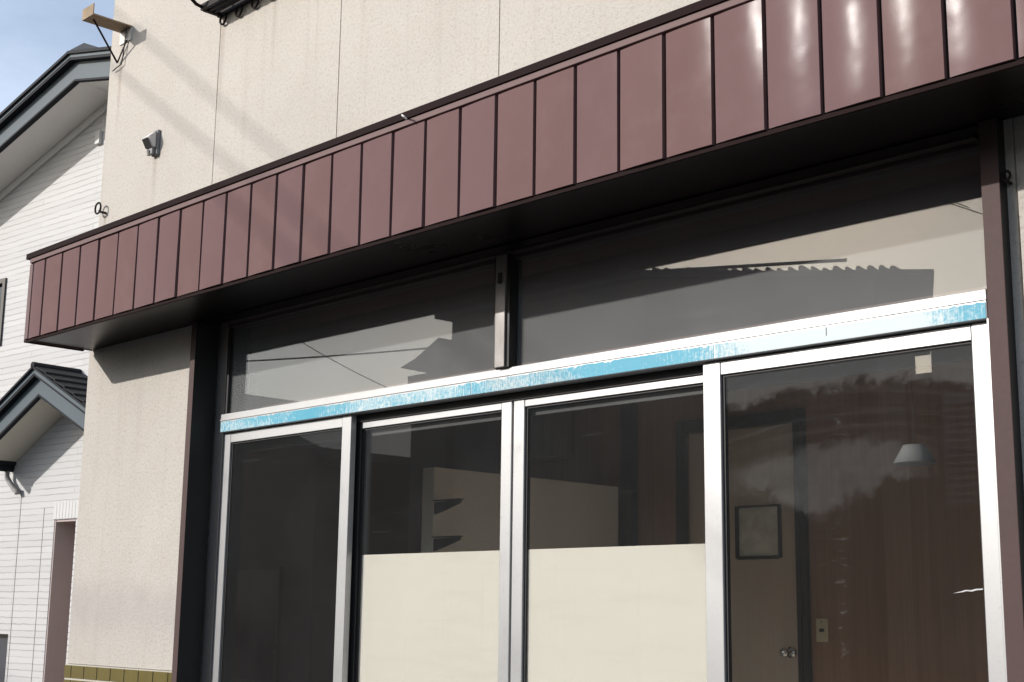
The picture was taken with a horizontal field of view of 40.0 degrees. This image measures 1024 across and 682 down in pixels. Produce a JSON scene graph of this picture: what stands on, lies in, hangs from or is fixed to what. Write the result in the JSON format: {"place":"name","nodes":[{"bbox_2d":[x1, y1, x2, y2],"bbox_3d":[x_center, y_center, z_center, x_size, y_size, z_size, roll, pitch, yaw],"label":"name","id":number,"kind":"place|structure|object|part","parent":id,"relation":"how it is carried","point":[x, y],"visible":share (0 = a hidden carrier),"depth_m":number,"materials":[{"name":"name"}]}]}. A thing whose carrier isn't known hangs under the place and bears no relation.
{"place":"outdoors","nodes":[
{"label":"outdoors","id":0,"kind":"place"},
{"bbox_2d":[0,43,111,681],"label":"white house","id":1,"kind":"structure","parent":0,"point":[52,127],"depth_m":14.41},
{"bbox_2d":[0,278,6,345],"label":"window","id":2,"kind":"structure","parent":1,"relation":"in","point":[3,282],"depth_m":15.35,"materials":[{"name":"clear glass"}]},
{"bbox_2d":[0,634,7,681],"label":"window","id":3,"kind":"structure","parent":1,"relation":"in","point":[3,637],"depth_m":14.42,"materials":[{"name":"grey glass"}]},
{"bbox_2d":[0,0,114,112],"label":"sky","id":4,"kind":"structure","parent":0,"point":[34,34],"materials":[{"name":"blue"}]},
{"label":"street ground","id":5,"kind":"structure","parent":0,"visible":0},
{"bbox_2d":[64,0,1023,681],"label":"shop building","id":6,"kind":"structure","parent":5,"relation":"on","point":[888,558],"depth_m":7.00,"materials":[{"name":"paint"}]},
{"bbox_2d":[94,202,106,214],"bbox_3d":[-2.273,-0.731,7.789,0.052,0.073,0.073,11,-15,-43],"label":"eye bolt","id":7,"kind":"object","parent":6,"relation":"attached to","point":[100,208],"visible":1,"depth_m":7.76,"materials":[{"name":"silver metal"}]},
{"bbox_2d":[82,3,132,70],"bbox_3d":[-2.264,-1.683,7.827,0.244,0.286,0.168,11,-15,-43],"label":"wall bracket","id":8,"kind":"object","parent":6,"relation":"attached to","point":[89,15],"depth_m":7.83,"materials":[{"name":"metal"}]},
{"bbox_2d":[142,129,160,156],"bbox_3d":[-1.911,-1.049,7.450,0.072,0.142,0.082,11,-15,-43],"label":"wall sensor","id":9,"kind":"object","parent":6,"relation":"attached to","point":[151,142],"depth_m":7.43,"materials":[{"name":"grey plastic"}]},
{"bbox_2d":[142,137,151,148],"bbox_3d":[-1.930,-1.045,7.437,0.028,0.047,0.059,11,-15,-43],"label":"sensor window","id":10,"kind":"structure","parent":9,"relation":"in","point":[146,142],"depth_m":7.44,"materials":[{"name":"black paint"}]},
{"bbox_2d":[191,0,258,25],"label":"window guard","id":11,"kind":"object","parent":6,"relation":"attached to","point":[219,9],"visible":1,"depth_m":7.05,"materials":[{"name":"black metal"}]},
{"bbox_2d":[421,467,617,552],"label":"partition wall","id":12,"kind":"structure","parent":6,"relation":"on","point":[565,514],"depth_m":7.74,"materials":[{"name":"grey paint"}]},
{"bbox_2d":[432,536,462,550],"bbox_3d":[-0.335,1.046,7.281,0.035,0.073,0.206,11,-15,-43],"label":"shelf bracket","id":13,"kind":"object","parent":12,"relation":"attached to","point":[440,542],"visible":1,"depth_m":7.29,"materials":[{"name":"black metal"}]},
{"bbox_2d":[433,498,463,513],"bbox_3d":[-0.333,0.860,7.317,0.035,0.073,0.206,11,-15,-43],"label":"shelf bracket","id":14,"kind":"object","parent":12,"relation":"attached to","point":[443,505],"visible":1,"depth_m":7.33,"materials":[{"name":"black metal"}]},
{"bbox_2d":[24,0,1023,350],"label":"canopy","id":15,"kind":"object","parent":6,"relation":"attached to","point":[698,102],"visible":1,"depth_m":4.75,"materials":[{"name":"brown metal"}]},
{"bbox_2d":[201,135,1006,681],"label":"shopfront frame","id":16,"kind":"object","parent":6,"relation":"attached to","point":[511,377],"visible":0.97,"depth_m":5.21,"materials":[{"name":"silver metal"}]},
{"bbox_2d":[211,415,356,681],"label":"sliding glass door","id":17,"kind":"structure","parent":16,"relation":"attached to","point":[346,425],"depth_m":6.23,"materials":[{"name":"metal"}]},
{"bbox_2d":[347,401,513,681],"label":"sliding glass door","id":18,"kind":"structure","parent":16,"relation":"attached to","point":[433,617],"depth_m":5.62,"materials":[{"name":"silver metal"}]},
{"bbox_2d":[510,374,706,681],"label":"sliding glass door","id":19,"kind":"structure","parent":16,"relation":"attached to","point":[617,614],"depth_m":4.98,"materials":[{"name":"metal"}]},
{"bbox_2d":[703,322,1004,681],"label":"sliding glass door","id":20,"kind":"structure","parent":16,"relation":"attached to","point":[717,374],"depth_m":4.44,"materials":[{"name":"metal"}]},
{"bbox_2d":[689,424,798,681],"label":"interior door","id":21,"kind":"structure","parent":6,"relation":"in","point":[763,578],"depth_m":7.71,"materials":[{"name":"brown wood"}]},
{"bbox_2d":[689,424,798,681],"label":"door leaf","id":22,"kind":"structure","parent":21,"relation":"in","point":[763,591],"depth_m":7.71,"materials":[{"name":"brown wood"}]},
{"bbox_3d":[1.367,1.053,7.748,0.052,0.294,0.306,11,-15,-43],"label":"door window frame","id":23,"kind":"part","parent":21,"relation":"part of","materials":[{"name":"black wood"}]},
{"bbox_2d":[816,618,828,641],"bbox_3d":[1.619,1.509,7.347,0.017,0.120,0.074,11,-15,-43],"label":"wall switch","id":24,"kind":"object","parent":6,"relation":"attached to","point":[822,630],"depth_m":7.34,"materials":[{"name":"beige plastic"}]},
{"bbox_2d":[893,371,936,465],"bbox_3d":[1.255,0.205,4.411,0.132,0.360,0.132,11,-15,-43],"label":"pendant lamp","id":25,"kind":"object","parent":6,"relation":"hanging from","point":[914,454],"visible":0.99,"depth_m":4.35,"materials":[{"name":"white metal"}]},
{"bbox_2d":[1001,170,1012,184],"bbox_3d":[1.375,-0.453,3.901,0.036,0.036,0.034,11,-15,-43],"label":"wire staple","id":26,"kind":"object","parent":6,"relation":"attached to","point":[1008,178],"visible":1,"depth_m":3.89,"materials":[{"name":"black metal"}]},
{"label":"shop apron pavement","id":27,"kind":"structure","parent":0,"visible":0},
{"bbox_2d":[171,322,218,681],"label":"steel post","id":28,"kind":"object","parent":27,"relation":"on","point":[188,626],"visible":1,"depth_m":6.71,"materials":[{"name":"black metal"}]},
{"bbox_2d":[978,118,1023,681],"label":"steel post","id":29,"kind":"object","parent":27,"relation":"on","point":[1007,436],"visible":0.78,"depth_m":3.80,"materials":[{"name":"brown metal"}]}
]}

